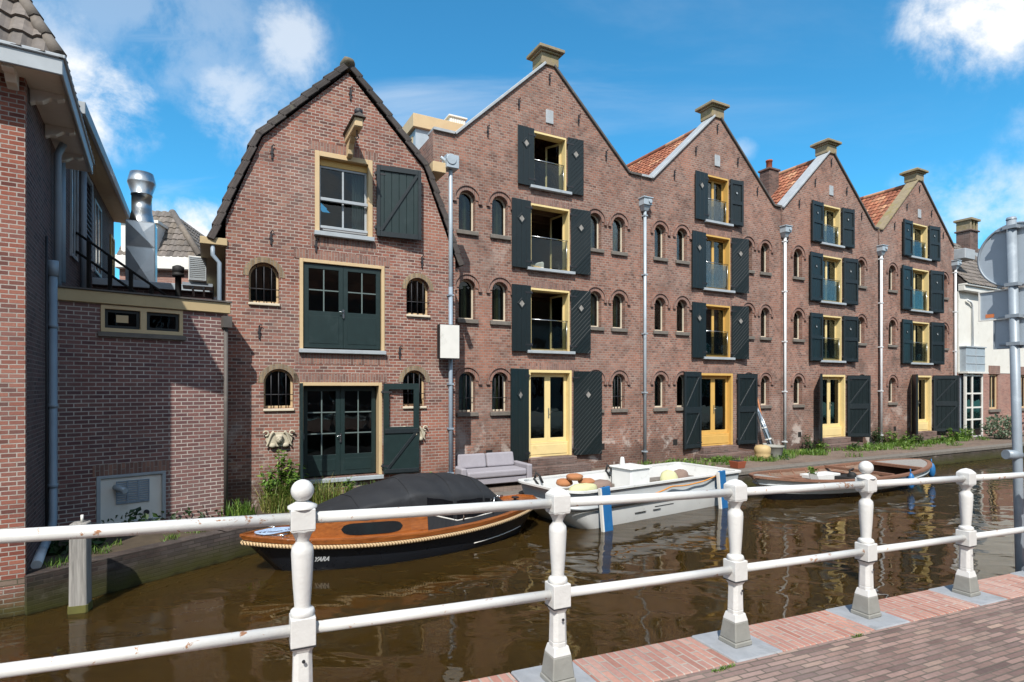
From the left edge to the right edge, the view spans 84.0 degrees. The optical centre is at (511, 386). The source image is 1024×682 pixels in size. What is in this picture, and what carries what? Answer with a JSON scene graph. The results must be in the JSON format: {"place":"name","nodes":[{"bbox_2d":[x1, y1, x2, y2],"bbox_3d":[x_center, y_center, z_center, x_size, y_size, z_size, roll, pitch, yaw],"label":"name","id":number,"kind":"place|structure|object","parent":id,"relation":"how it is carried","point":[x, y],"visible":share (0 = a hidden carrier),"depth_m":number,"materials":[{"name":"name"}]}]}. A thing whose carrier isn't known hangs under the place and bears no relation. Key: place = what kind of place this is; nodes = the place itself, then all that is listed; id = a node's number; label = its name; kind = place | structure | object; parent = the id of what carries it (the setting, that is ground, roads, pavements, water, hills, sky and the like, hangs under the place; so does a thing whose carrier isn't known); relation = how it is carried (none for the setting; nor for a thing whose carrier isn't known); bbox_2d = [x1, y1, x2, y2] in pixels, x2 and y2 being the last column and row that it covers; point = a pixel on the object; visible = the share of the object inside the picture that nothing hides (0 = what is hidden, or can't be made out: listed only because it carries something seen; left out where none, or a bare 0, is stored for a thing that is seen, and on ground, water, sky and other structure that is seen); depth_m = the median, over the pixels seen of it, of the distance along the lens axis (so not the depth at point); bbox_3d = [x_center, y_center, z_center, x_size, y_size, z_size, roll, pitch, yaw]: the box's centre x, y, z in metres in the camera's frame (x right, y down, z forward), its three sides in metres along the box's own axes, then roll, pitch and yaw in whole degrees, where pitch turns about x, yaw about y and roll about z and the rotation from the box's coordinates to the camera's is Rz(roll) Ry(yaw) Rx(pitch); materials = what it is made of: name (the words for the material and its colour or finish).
{"place":"outdoors","nodes":[
{"label":"outdoors","id":0,"kind":"place"},
{"bbox_2d":[41,506,287,567],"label":"soil","id":1,"kind":"structure","parent":0,"point":[130,542],"depth_m":9.32,"materials":[{"name":"soil"}]},
{"bbox_2d":[46,506,238,555],"bbox_3d":[-6.375,2.450,9.968,0.835,0.723,3.268,0,0,23],"label":"ledge ivy","id":2,"kind":"object","parent":1,"relation":"on","point":[54,548],"visible":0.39,"depth_m":9.68,"materials":[{"name":"green plant"}]},
{"bbox_2d":[221,498,262,516],"bbox_3d":[-5.314,2.358,10.962,0.863,0.384,0.926,0,0,16],"label":"grass tuft","id":3,"kind":"object","parent":1,"relation":"on","point":[241,511],"visible":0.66,"depth_m":11.03,"materials":[{"name":"green plant"}]},
{"bbox_2d":[251,479,313,513],"bbox_3d":[-4.670,2.220,11.687,1.340,0.660,1.300,0,0,-15],"label":"grass tuft","id":4,"kind":"object","parent":1,"relation":"on","point":[281,504],"visible":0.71,"depth_m":11.44,"materials":[{"name":"plant"}]},
{"bbox_2d":[257,448,308,507],"bbox_3d":[-4.784,1.908,11.831,1.036,1.289,0.973,0,0,-7],"label":"weed","id":5,"kind":"object","parent":1,"relation":"on","point":[282,476],"visible":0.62,"depth_m":11.71,"materials":[{"name":"green plant"}]},
{"bbox_2d":[309,477,354,504],"bbox_3d":[-3.946,2.233,12.253,1.206,0.634,1.127,0,0,0],"label":"grass tuft","id":6,"kind":"object","parent":1,"relation":"on","point":[318,498],"visible":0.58,"depth_m":12.15,"materials":[{"name":"plant"}]},
{"bbox_2d":[115,209,216,299],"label":"tiled house","id":7,"kind":"structure","parent":0,"point":[178,240],"depth_m":21.91,"materials":[{"name":"brick"}]},
{"bbox_2d":[0,457,1023,681],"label":"water","id":8,"kind":"structure","parent":0,"point":[251,592],"depth_m":8.34,"materials":[{"name":"liquid"}]},
{"bbox_2d":[67,515,92,614],"bbox_3d":[-5.880,2.800,7.750,0.235,2.100,0.235,0,0,-20],"label":"mooring pile","id":9,"kind":"object","parent":8,"relation":"in","point":[80,579],"visible":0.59,"depth_m":7.66,"materials":[{"name":"grey wood"}]},
{"bbox_2d":[239,472,536,570],"bbox_3d":[-1.960,2.535,10.800,5.860,1.731,2.038,0,0,-34],"label":"covered sloop","id":10,"kind":"object","parent":8,"relation":"on","point":[350,544],"visible":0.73,"depth_m":9.99,"materials":[{"name":"wood"}]},
{"bbox_2d":[254,527,289,534],"bbox_3d":[-3.916,2.409,9.483,0.671,0.056,0.348,0,0,-34],"label":"rope coil","id":11,"kind":"object","parent":10,"relation":"on","point":[272,531],"visible":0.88,"depth_m":9.45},
{"bbox_2d":[341,521,402,534],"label":"cabin window","id":12,"kind":"structure","parent":10,"relation":"in","point":[384,526],"depth_m":9.66,"materials":[{"name":"glass"}]},
{"bbox_2d":[518,457,740,528],"bbox_3d":[3.034,2.590,14.145,6.010,1.520,2.206,0,0,-34],"label":"white barge","id":13,"kind":"object","parent":8,"relation":"on","point":[627,478],"visible":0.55,"depth_m":13.60,"materials":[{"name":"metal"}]},
{"bbox_2d":[569,483,596,490],"bbox_3d":[1.627,2.390,13.064,0.819,0.328,0.395,0,0,-34],"label":"bolster","id":14,"kind":"object","parent":13,"relation":"on","point":[583,486],"visible":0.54,"depth_m":12.90,"materials":[{"name":"fabric"}]},
{"bbox_2d":[593,479,612,488],"bbox_3d":[2.087,2.390,13.525,0.709,0.348,0.432,0,0,-34],"label":"bolster","id":15,"kind":"object","parent":13,"relation":"on","point":[599,483],"visible":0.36,"depth_m":13.38,"materials":[{"name":"pink fabric"}]},
{"bbox_2d":[598,486,612,531],"bbox_3d":[1.943,2.595,12.071,0.359,0.965,0.241,0,0,-34],"label":"fender board","id":16,"kind":"object","parent":13,"relation":"hanging from","point":[606,521],"visible":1,"depth_m":11.97,"materials":[{"name":"wood"}]},
{"bbox_2d":[660,470,677,480],"bbox_3d":[4.146,2.429,15.058,0.496,0.438,0.400,0,0,0],"label":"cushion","id":17,"kind":"object","parent":13,"relation":"on","point":[667,474],"visible":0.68,"depth_m":14.93,"materials":[{"name":"fabric"}]},
{"bbox_2d":[716,470,727,508],"bbox_3d":[5.239,2.595,14.335,0.359,0.965,0.241,0,0,-34],"label":"fender board","id":18,"kind":"object","parent":13,"relation":"hanging from","point":[721,481],"visible":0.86,"depth_m":14.22,"materials":[{"name":"wood"}]},
{"bbox_2d":[749,458,931,499],"bbox_3d":[10.000,2.915,17.000,7.917,1.070,2.320,0,0,-27],"label":"open workboat","id":19,"kind":"object","parent":8,"relation":"on","point":[888,469],"visible":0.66,"depth_m":16.82,"materials":[{"name":"orange wood"}]},
{"bbox_2d":[0,432,1023,587],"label":"quay paving","id":20,"kind":"structure","parent":0,"point":[515,486],"depth_m":20.43,"materials":[{"name":"stone"}]},
{"bbox_2d":[0,0,94,618],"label":"corner house","id":21,"kind":"structure","parent":20,"relation":"on","point":[44,142],"depth_m":7.61,"materials":[{"name":"brick"}]},
{"bbox_2d":[62,101,129,287],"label":"house","id":22,"kind":"structure","parent":20,"relation":"on","point":[96,207],"depth_m":13.06,"materials":[{"name":"wood"}]},
{"bbox_2d":[70,169,78,261],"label":"window","id":23,"kind":"structure","parent":22,"relation":"in","point":[74,174],"depth_m":11.80,"materials":[{"name":"glass"}]},
{"bbox_2d":[93,198,101,277],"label":"window","id":24,"kind":"structure","parent":22,"relation":"in","point":[97,212],"depth_m":14.49,"materials":[{"name":"glass"}]},
{"bbox_2d":[110,234,114,278],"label":"window","id":25,"kind":"structure","parent":22,"relation":"in","point":[112,241],"depth_m":16.93,"materials":[{"name":"metal"}]},
{"bbox_2d":[30,260,231,568],"bbox_3d":[-7.301,0.500,10.684,3.330,5.100,4.915,0,0,-42],"label":"brick annex","id":26,"kind":"object","parent":20,"relation":"on","point":[137,400],"visible":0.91,"depth_m":10.15,"materials":[{"name":"brown brick"}]},
{"bbox_2d":[77,232,166,294],"bbox_3d":[-8.354,-2.420,12.168,1.828,1.739,0.060,0,0,-6],"label":"roof balustrade","id":27,"kind":"object","parent":26,"relation":"on","point":[89,261],"visible":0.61,"depth_m":12.12,"materials":[{"name":"metal"}]},
{"bbox_2d":[98,304,185,339],"bbox_3d":[-6.744,-1.100,10.362,1.340,0.700,0.420,0,0,-42],"label":"window","id":28,"kind":"structure","parent":26,"relation":"in","point":[115,321],"depth_m":10.22,"materials":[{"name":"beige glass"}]},
{"bbox_2d":[92,277,213,299],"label":"outbuilding","id":29,"kind":"structure","parent":20,"relation":"on","point":[168,289],"depth_m":14.51,"materials":[{"name":"metal"}]},
{"bbox_2d":[125,170,156,281],"bbox_3d":[-9.883,-4.113,15.182,0.660,3.150,0.700,0,0,-28],"label":"flue","id":30,"kind":"object","parent":29,"relation":"on","point":[140,243],"visible":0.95,"depth_m":14.95,"materials":[{"name":"metal"}]},
{"bbox_2d":[172,265,183,296],"bbox_3d":[-8.213,-2.600,14.000,0.260,0.760,0.253,0,0,0],"label":"roof vent pipe","id":31,"kind":"object","parent":29,"relation":"on","point":[178,272],"visible":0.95,"depth_m":13.94,"materials":[{"name":"metal"}]},
{"bbox_2d":[182,256,212,296],"bbox_3d":[-7.370,-2.565,13.355,0.600,0.720,1.368,0,0,-28],"label":"air conditioner","id":32,"kind":"object","parent":29,"relation":"on","point":[197,272],"visible":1,"depth_m":12.79,"materials":[{"name":"metal"}]},
{"bbox_2d":[200,56,463,507],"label":"gambrel house","id":33,"kind":"structure","parent":20,"relation":"on","point":[332,343],"depth_m":13.01,"materials":[{"name":"brick"}]},
{"bbox_2d":[243,257,284,306],"bbox_3d":[-5.312,-2.237,12.180,0.830,1.035,0.270,0,0,-28],"label":"arched window","id":34,"kind":"structure","parent":33,"relation":"in","point":[246,271],"depth_m":12.15,"materials":[{"name":"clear glass"}]},
{"bbox_2d":[258,364,298,410],"bbox_3d":[-5.056,0.017,12.316,0.830,1.025,0.270,0,0,-28],"label":"arched window","id":35,"kind":"structure","parent":33,"relation":"in","point":[263,375],"depth_m":12.29,"materials":[{"name":"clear glass"}]},
{"bbox_2d":[294,373,386,483],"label":"garden doors","id":36,"kind":"structure","parent":33,"relation":"in","point":[339,463],"depth_m":13.04,"materials":[{"name":"green wood"}]},
{"bbox_2d":[294,248,389,354],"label":"loft doors","id":37,"kind":"structure","parent":33,"relation":"in","point":[341,329],"depth_m":12.88,"materials":[{"name":"green wood"}]},
{"bbox_2d":[309,140,377,251],"bbox_3d":[-3.856,-4.275,12.998,1.520,2.310,0.485,0,0,-28],"label":"window","id":38,"kind":"structure","parent":33,"relation":"in","point":[327,156],"depth_m":13.00,"materials":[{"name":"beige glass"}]},
{"bbox_2d":[398,365,429,408],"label":"arched window","id":39,"kind":"structure","parent":33,"relation":"in","point":[405,406],"depth_m":13.73,"materials":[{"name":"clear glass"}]},
{"bbox_2d":[402,273,433,317],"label":"arched window","id":40,"kind":"structure","parent":33,"relation":"in","point":[407,280],"depth_m":13.75,"materials":[{"name":"clear glass"}]},
{"bbox_2d":[437,324,459,358],"bbox_3d":[-1.579,-1.085,13.871,0.520,0.830,0.346,0,0,-28],"label":"box sign","id":41,"kind":"object","parent":33,"relation":"attached to","point":[448,341],"visible":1,"depth_m":13.71,"materials":[{"name":"plastic"}]},
{"bbox_2d":[455,451,531,484],"bbox_3d":[-0.553,2.149,14.688,2.000,0.802,0.905,0,0,-28],"label":"sofa","id":42,"kind":"object","parent":20,"relation":"on","point":[494,468],"visible":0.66,"depth_m":14.64,"materials":[{"name":"fabric"}]},
{"bbox_2d":[44,435,991,568],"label":"quay grass","id":43,"kind":"structure","parent":20,"relation":"on","point":[903,445],"depth_m":21.04,"materials":[{"name":"green plant"}]},
{"bbox_2d":[402,42,653,475],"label":"warehouse","id":44,"kind":"structure","parent":20,"relation":"on","point":[548,372],"depth_m":17.22,"materials":[{"name":"brick"}]},
{"bbox_2d":[453,184,481,235],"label":"arched window","id":45,"kind":"structure","parent":44,"relation":"in","point":[458,191],"depth_m":15.89,"materials":[{"name":"clear glass"}]},
{"bbox_2d":[455,366,481,416],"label":"arched window","id":46,"kind":"structure","parent":44,"relation":"in","point":[462,412],"depth_m":15.88,"materials":[{"name":"clear glass"}]},
{"bbox_2d":[455,273,481,323],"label":"arched window","id":47,"kind":"structure","parent":44,"relation":"in","point":[459,279],"depth_m":15.90,"materials":[{"name":"clear glass"}]},
{"bbox_2d":[486,367,509,415],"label":"arched window","id":48,"kind":"structure","parent":44,"relation":"in","point":[494,379],"depth_m":16.36,"materials":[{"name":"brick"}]},
{"bbox_2d":[486,276,511,325],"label":"arched window","id":49,"kind":"structure","parent":44,"relation":"in","point":[496,321],"depth_m":16.39,"materials":[{"name":"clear glass"}]},
{"bbox_2d":[486,190,511,240],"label":"arched window","id":50,"kind":"structure","parent":44,"relation":"in","point":[497,207],"depth_m":16.40,"materials":[{"name":"clear glass"}]},
{"bbox_2d":[525,363,574,457],"bbox_3d":[1.087,0.705,17.183,1.760,2.790,0.312,0,0,-28],"label":"door","id":51,"kind":"structure","parent":44,"relation":"in","point":[550,385],"depth_m":17.22,"materials":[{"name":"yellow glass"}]},
{"bbox_2d":[529,123,571,195],"bbox_3d":[0.987,-6.785,17.329,1.440,1.930,0.898,0,0,-28],"label":"window","id":52,"kind":"structure","parent":44,"relation":"in","point":[541,132],"depth_m":17.25,"materials":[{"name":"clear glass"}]},
{"bbox_2d":[526,195,575,274],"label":"window","id":53,"kind":"structure","parent":44,"relation":"in","point":[559,238],"depth_m":17.41,"materials":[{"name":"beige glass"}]},
{"bbox_2d":[526,280,575,354],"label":"window","id":54,"kind":"structure","parent":44,"relation":"in","point":[559,320],"depth_m":17.45,"materials":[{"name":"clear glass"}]},
{"bbox_2d":[587,286,606,330],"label":"arched window","id":55,"kind":"structure","parent":44,"relation":"in","point":[594,288],"depth_m":18.04,"materials":[{"name":"brown glass"}]},
{"bbox_2d":[588,208,606,253],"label":"arched window","id":56,"kind":"structure","parent":44,"relation":"in","point":[593,210],"depth_m":17.95,"materials":[{"name":"brown glass"}]},
{"bbox_2d":[608,369,630,412],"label":"arched window","id":57,"kind":"structure","parent":44,"relation":"in","point":[618,371],"depth_m":18.31,"materials":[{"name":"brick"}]},
{"bbox_2d":[608,288,630,331],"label":"arched window","id":58,"kind":"structure","parent":44,"relation":"in","point":[614,293],"depth_m":18.40,"materials":[{"name":"clear glass"}]},
{"bbox_2d":[608,212,630,256],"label":"arched window","id":59,"kind":"structure","parent":44,"relation":"in","point":[617,225],"depth_m":18.40,"materials":[{"name":"brown glass"}]},
{"bbox_2d":[627,99,792,462],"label":"warehouse","id":60,"kind":"structure","parent":20,"relation":"on","point":[716,231],"depth_m":20.35,"materials":[{"name":"brick"}]},
{"bbox_2d":[650,370,670,411],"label":"arched window","id":61,"kind":"structure","parent":60,"relation":"in","point":[655,377],"depth_m":19.24,"materials":[{"name":"brown glass"}]},
{"bbox_2d":[650,293,670,334],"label":"arched window","id":62,"kind":"structure","parent":60,"relation":"in","point":[658,305],"depth_m":19.24,"materials":[{"name":"brown glass"}]},
{"bbox_2d":[650,219,670,261],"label":"arched window","id":63,"kind":"structure","parent":60,"relation":"in","point":[658,233],"depth_m":19.24,"materials":[{"name":"brown glass"}]},
{"bbox_2d":[673,370,686,410],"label":"arched window","id":64,"kind":"structure","parent":60,"relation":"in","point":[678,378],"depth_m":19.73,"materials":[{"name":"brown glass"}]},
{"bbox_2d":[673,295,691,335],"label":"arched window","id":65,"kind":"structure","parent":60,"relation":"in","point":[680,309],"depth_m":19.71,"materials":[{"name":"brown glass"}]},
{"bbox_2d":[673,223,691,264],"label":"arched window","id":66,"kind":"structure","parent":60,"relation":"in","point":[680,238],"depth_m":19.71,"materials":[{"name":"brown glass"}]},
{"bbox_2d":[697,367,734,445],"bbox_3d":[7.231,0.725,20.495,1.880,2.790,0.382,0,0,-28],"label":"door","id":67,"kind":"structure","parent":60,"relation":"in","point":[717,386],"depth_m":20.57,"materials":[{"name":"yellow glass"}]},
{"bbox_2d":[702,228,734,293],"bbox_3d":[7.319,-4.480,20.436,1.540,2.200,0.430,0,0,-28],"label":"window","id":68,"kind":"structure","parent":60,"relation":"in","point":[718,242],"depth_m":20.53,"materials":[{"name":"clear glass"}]},
{"bbox_2d":[702,298,734,359],"bbox_3d":[7.299,-2.035,20.473,1.540,2.150,0.515,0,0,-28],"label":"window","id":69,"kind":"structure","parent":60,"relation":"in","point":[718,311],"depth_m":20.53,"materials":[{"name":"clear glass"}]},
{"bbox_2d":[704,168,733,226],"bbox_3d":[7.315,-6.740,20.434,1.370,1.920,0.430,0,0,-28],"label":"window","id":70,"kind":"structure","parent":60,"relation":"in","point":[718,181],"depth_m":20.52,"materials":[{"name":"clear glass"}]},
{"bbox_2d":[757,303,773,340],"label":"arched window","id":71,"kind":"structure","parent":60,"relation":"in","point":[761,312],"depth_m":21.67,"materials":[{"name":"brown glass"}]},
{"bbox_2d":[757,239,773,275],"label":"arched window","id":72,"kind":"structure","parent":60,"relation":"in","point":[761,247],"depth_m":21.66,"materials":[{"name":"brown glass"}]},
{"bbox_2d":[758,372,773,408],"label":"arched window","id":73,"kind":"structure","parent":60,"relation":"in","point":[761,381],"depth_m":21.67,"materials":[{"name":"brown glass"}]},
{"bbox_2d":[729,460,745,468],"bbox_3d":[7.066,2.438,17.826,0.376,0.225,0.376,0,0,-28],"label":"flower box","id":74,"kind":"object","parent":20,"relation":"on","point":[738,464],"visible":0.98,"depth_m":17.70,"materials":[{"name":"ceramic"}]},
{"bbox_2d":[754,443,770,459],"bbox_3d":[8.674,2.255,19.701,0.540,0.590,0.534,0,0,0],"label":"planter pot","id":75,"kind":"object","parent":20,"relation":"on","point":[763,450],"visible":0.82,"depth_m":19.50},
{"bbox_2d":[758,409,773,443],"bbox_3d":[9.384,1.650,20.974,0.722,1.815,0.253,0,0,34],"label":"folded parasol","id":76,"kind":"object","parent":20,"relation":"on","point":[768,438],"visible":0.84,"depth_m":20.95,"materials":[{"name":"fabric"}]},
{"bbox_2d":[767,444,788,459],"bbox_3d":[9.292,2.360,20.132,0.997,0.540,0.847,0,0,0],"label":"planter tub","id":77,"kind":"object","parent":20,"relation":"on","point":[776,450],"visible":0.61,"depth_m":19.90,"materials":[{"name":"grey plastic"}]},
{"bbox_2d":[758,138,887,450],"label":"warehouse","id":78,"kind":"structure","parent":20,"relation":"on","point":[835,250],"depth_m":23.59,"materials":[{"name":"brick"}]},
{"bbox_2d":[790,372,806,407],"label":"arched window","id":79,"kind":"structure","parent":78,"relation":"in","point":[794,381],"depth_m":22.59,"materials":[{"name":"brown glass"}]},
{"bbox_2d":[790,307,806,341],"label":"arched window","id":80,"kind":"structure","parent":78,"relation":"in","point":[794,315],"depth_m":22.59,"materials":[{"name":"brown glass"}]},
{"bbox_2d":[790,245,806,280],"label":"arched window","id":81,"kind":"structure","parent":78,"relation":"in","point":[794,253],"depth_m":22.58,"materials":[{"name":"brown glass"}]},
{"bbox_2d":[819,199,844,248],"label":"window","id":82,"kind":"structure","parent":78,"relation":"in","point":[831,209],"depth_m":23.63,"materials":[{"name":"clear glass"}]},
{"bbox_2d":[819,310,845,362],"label":"window","id":83,"kind":"structure","parent":78,"relation":"in","point":[832,319],"depth_m":23.65,"materials":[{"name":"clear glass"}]},
{"bbox_2d":[818,370,846,437],"bbox_3d":[13.171,0.710,23.658,1.900,2.780,0.382,0,0,-28],"label":"door","id":84,"kind":"structure","parent":78,"relation":"in","point":[833,380],"depth_m":23.78,"materials":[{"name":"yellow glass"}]},
{"bbox_2d":[819,250,846,305],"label":"window","id":85,"kind":"structure","parent":78,"relation":"in","point":[832,261],"depth_m":23.65,"materials":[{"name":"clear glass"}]},
{"bbox_2d":[856,313,868,345],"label":"arched window","id":86,"kind":"structure","parent":78,"relation":"in","point":[862,315],"depth_m":24.55,"materials":[{"name":"brown glass"}]},
{"bbox_2d":[857,256,868,288],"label":"arched window","id":87,"kind":"structure","parent":78,"relation":"in","point":[862,258],"depth_m":24.55,"materials":[{"name":"brown glass"}]},
{"bbox_2d":[883,428,903,443],"bbox_3d":[16.574,2.184,24.736,0.756,0.740,0.794,0,0,-1],"label":"weed clump","id":88,"kind":"object","parent":20,"relation":"on","point":[891,441],"visible":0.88,"depth_m":24.73,"materials":[{"name":"green plant"}]},
{"bbox_2d":[860,167,961,443],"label":"warehouse","id":89,"kind":"structure","parent":20,"relation":"on","point":[921,265],"depth_m":26.66,"materials":[{"name":"brick"}]},
{"bbox_2d":[886,374,898,404],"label":"arched window","id":90,"kind":"structure","parent":89,"relation":"in","point":[889,383],"depth_m":25.64,"materials":[{"name":"brown glass"}]},
{"bbox_2d":[886,316,898,347],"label":"arched window","id":91,"kind":"structure","parent":89,"relation":"in","point":[889,325],"depth_m":25.64,"materials":[{"name":"brown glass"}]},
{"bbox_2d":[886,262,898,292],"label":"arched window","id":92,"kind":"structure","parent":89,"relation":"in","point":[894,264],"depth_m":25.64,"materials":[{"name":"brown glass"}]},
{"bbox_2d":[909,218,931,261],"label":"window","id":93,"kind":"structure","parent":89,"relation":"in","point":[919,227],"depth_m":26.77,"materials":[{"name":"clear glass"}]},
{"bbox_2d":[909,263,932,313],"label":"window","id":94,"kind":"structure","parent":89,"relation":"in","point":[920,273],"depth_m":26.86,"materials":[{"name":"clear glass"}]},
{"bbox_2d":[909,317,933,364],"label":"window","id":95,"kind":"structure","parent":89,"relation":"in","point":[920,325],"depth_m":26.86,"materials":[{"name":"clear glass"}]},
{"bbox_2d":[910,371,932,431],"bbox_3d":[19.103,0.695,26.818,1.960,2.810,0.382,0,0,-28],"label":"door","id":96,"kind":"structure","parent":89,"relation":"in","point":[925,380],"depth_m":27.03,"materials":[{"name":"yellow wood"}]},
{"bbox_2d":[953,217,1023,437],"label":"white house","id":97,"kind":"structure","parent":20,"relation":"on","point":[983,369],"depth_m":29.02,"materials":[{"name":"paint"}]},
{"bbox_2d":[988,365,1000,411],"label":"window","id":98,"kind":"structure","parent":97,"relation":"in","point":[993,370],"depth_m":30.12,"materials":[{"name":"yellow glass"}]},
{"bbox_2d":[1021,367,1023,410],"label":"window","id":99,"kind":"structure","parent":97,"relation":"in","point":[1022,368],"depth_m":31.79,"materials":[{"name":"brown glass"}]},
{"bbox_2d":[979,414,1011,438],"bbox_3d":[23.749,1.959,27.584,1.633,1.327,1.472,0,0,0],"label":"shrub","id":100,"kind":"object","parent":20,"relation":"on","point":[995,426],"visible":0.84,"depth_m":27.50,"materials":[{"name":"green plant"}]},
{"bbox_2d":[24,442,1023,615],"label":"quay wall","id":101,"kind":"structure","parent":0,"point":[47,588],"depth_m":9.16,"materials":[{"name":"brick"}]},
{"bbox_2d":[32,0,1023,278],"label":"sky","id":102,"kind":"structure","parent":0,"point":[177,92],"materials":[{"name":"blue"}]},
{"bbox_2d":[656,596,1023,681],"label":"bridge pavement","id":103,"kind":"structure","parent":0,"point":[983,643],"depth_m":3.72,"materials":[{"name":"brick"}]},
{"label":"bridge slab","id":104,"kind":"structure","parent":0,"visible":0},
{"bbox_2d":[464,574,1023,681],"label":"kerb","id":105,"kind":"structure","parent":104,"relation":"on","point":[666,660],"depth_m":3.93,"materials":[{"name":"stone"}]},
{"bbox_2d":[511,570,1023,681],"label":"kerb slab","id":106,"kind":"structure","parent":104,"relation":"on","point":[757,648],"depth_m":3.88,"materials":[{"name":"stone"}]},
{"bbox_2d":[0,461,1023,681],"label":"bridge railing","id":107,"kind":"object","parent":106,"relation":"on","point":[302,517],"visible":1,"depth_m":3.19,"materials":[{"name":"metal"}]},
{"bbox_2d":[977,216,1023,571],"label":"traffic sign","id":108,"kind":"object","parent":104,"relation":"on","point":[1000,260],"visible":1,"depth_m":5.96,"materials":[{"name":"metal"}]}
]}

